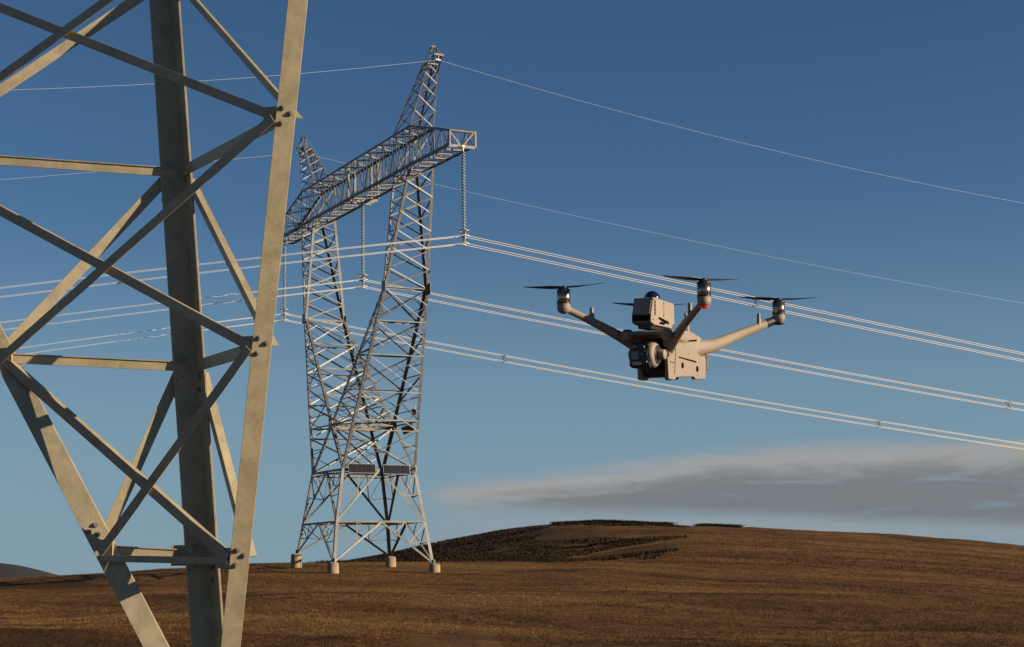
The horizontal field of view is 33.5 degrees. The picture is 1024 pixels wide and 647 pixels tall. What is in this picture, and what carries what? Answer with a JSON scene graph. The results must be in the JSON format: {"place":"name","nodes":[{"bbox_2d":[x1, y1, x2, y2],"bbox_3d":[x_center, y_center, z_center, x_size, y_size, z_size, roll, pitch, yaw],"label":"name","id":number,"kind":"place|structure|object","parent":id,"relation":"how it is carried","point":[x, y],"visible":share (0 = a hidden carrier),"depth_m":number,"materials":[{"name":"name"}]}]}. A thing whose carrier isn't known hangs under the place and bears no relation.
{"place":"outdoors","nodes":[
{"label":"outdoors","id":0,"kind":"place"},
{"bbox_2d":[0,563,55,577],"bbox_3d":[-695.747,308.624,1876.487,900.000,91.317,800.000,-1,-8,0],"label":"hills","id":1,"kind":"structure","parent":0,"point":[9,570],"depth_m":1761.25,"materials":[{"name":"grey"}]},
{"bbox_2d":[0,523,1023,646],"bbox_3d":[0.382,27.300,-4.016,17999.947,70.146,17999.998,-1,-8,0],"label":"ground","id":2,"kind":"structure","parent":0,"point":[479,638],"depth_m":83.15,"materials":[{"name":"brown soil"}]},
{"bbox_2d":[291,554,301,567],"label":"concrete footing","id":3,"kind":"object","parent":2,"relation":"on","point":[296,560],"visible":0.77,"depth_m":104.51,"materials":[{"name":"beige concrete"}]},
{"bbox_2d":[327,563,338,573],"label":"concrete footing","id":4,"kind":"object","parent":2,"relation":"on","point":[332,568],"visible":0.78,"depth_m":98.51,"materials":[{"name":"beige concrete"}]},
{"bbox_2d":[385,557,395,566],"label":"concrete footing","id":5,"kind":"object","parent":2,"relation":"on","point":[390,561],"visible":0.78,"depth_m":107.31,"materials":[{"name":"beige concrete"}]},
{"bbox_2d":[429,564,439,572],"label":"concrete footing","id":6,"kind":"object","parent":2,"relation":"on","point":[435,568],"visible":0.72,"depth_m":101.31,"materials":[{"name":"beige concrete"}]},
{"bbox_2d":[282,45,476,564],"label":"lattice tower","id":7,"kind":"structure","parent":6,"relation":"on","point":[350,194],"depth_m":103.18,"materials":[{"name":"silver metal"}]},
{"bbox_2d":[280,244,288,321],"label":"insulator string","id":8,"kind":"object","parent":7,"relation":"hanging from","point":[284,309],"visible":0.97,"depth_m":119.23,"materials":[{"name":"grey ceramic"}]},
{"bbox_2d":[19,314,1023,449],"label":"power line","id":9,"kind":"object","parent":8,"relation":"hanging from","point":[504,361],"visible":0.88,"depth_m":127.89,"materials":[{"name":"silver metal"}]},
{"bbox_2d":[328,415,332,424],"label":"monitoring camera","id":10,"kind":"object","parent":7,"relation":"attached to","point":[330,420],"visible":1,"depth_m":103.27,"materials":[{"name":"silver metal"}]},
{"bbox_2d":[348,463,375,473],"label":"solar panel","id":11,"kind":"object","parent":7,"relation":"attached to","point":[361,468],"visible":1,"depth_m":101.02,"materials":[{"name":"grey"}]},
{"bbox_2d":[358,200,367,287],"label":"insulator string","id":12,"kind":"object","parent":7,"relation":"hanging from","point":[362,276],"visible":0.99,"depth_m":106.00,"materials":[{"name":"grey ceramic"}]},
{"bbox_2d":[3,279,1022,410],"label":"power line","id":13,"kind":"object","parent":12,"relation":"hanging from","point":[1007,407],"visible":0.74,"depth_m":110.52,"materials":[{"name":"silver metal"}]},
{"bbox_2d":[383,465,410,474],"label":"solar panel","id":14,"kind":"object","parent":7,"relation":"attached to","point":[397,469],"visible":1,"depth_m":101.98,"materials":[{"name":"grey"}]},
{"bbox_2d":[401,424,413,434],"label":"solar panel","id":15,"kind":"object","parent":7,"relation":"attached to","point":[407,428],"visible":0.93,"depth_m":103.36,"materials":[{"name":"grey"}]},
{"bbox_2d":[458,145,469,245],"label":"insulator string","id":16,"kind":"object","parent":7,"relation":"hanging from","point":[464,235],"visible":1,"depth_m":92.75,"materials":[{"name":"grey ceramic"}]},
{"bbox_2d":[0,235,1023,361],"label":"power line","id":17,"kind":"object","parent":16,"relation":"hanging from","point":[753,305],"visible":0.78,"depth_m":95.45,"materials":[{"name":"silver metal"}]},
{"bbox_2d":[2,155,1019,302],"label":"earth wire","id":18,"kind":"object","parent":7,"relation":"attached to","point":[569,214],"visible":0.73,"depth_m":126.09,"materials":[{"name":"silver metal"}]},
{"bbox_2d":[20,60,1020,202],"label":"earth wire","id":19,"kind":"object","parent":7,"relation":"attached to","point":[525,85],"visible":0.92,"depth_m":98.74,"materials":[{"name":"silver metal"}]},
{"bbox_2d":[308,522,689,562],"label":"heather","id":20,"kind":"object","parent":2,"relation":"on","point":[474,553],"visible":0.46,"depth_m":199.03,"materials":[{"name":"brown plant"}]},
{"bbox_2d":[550,519,677,524],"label":"shrub row","id":21,"kind":"object","parent":2,"relation":"on","point":[591,521],"visible":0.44,"depth_m":258.07,"materials":[{"name":"plant"}]},
{"bbox_2d":[693,523,744,527],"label":"shrub row","id":22,"kind":"object","parent":2,"relation":"on","point":[721,525],"visible":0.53,"depth_m":257.66,"materials":[{"name":"plant"}]},
{"bbox_2d":[533,523,1023,578],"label":"dry grass","id":23,"kind":"structure","parent":2,"relation":"on","point":[850,551],"depth_m":160.70,"materials":[{"name":"brown plant"}]},
{"bbox_3d":[-1.953,3.143,11.216,0.795,0.502,0.795,-1,-8,0],"label":"concrete footing","id":24,"kind":"object","parent":2,"relation":"on","visible":0},
{"bbox_2d":[0,0,307,646],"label":"steel pylon leg","id":25,"kind":"object","parent":24,"relation":"on","point":[203,554],"visible":1,"depth_m":11.51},
{"bbox_2d":[0,0,1023,574],"label":"sky","id":26,"kind":"structure","parent":0,"point":[930,92],"materials":[{"name":"blue"}]},
{"bbox_2d":[526,275,817,380],"bbox_3d":[0.608,0.038,6.412,0.800,0.392,1.048,-5,-10,29],"label":"drone","id":27,"kind":"object","parent":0,"point":[659,348],"visible":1,"depth_m":6.20,"materials":[{"name":"beige plastic"}]}
]}

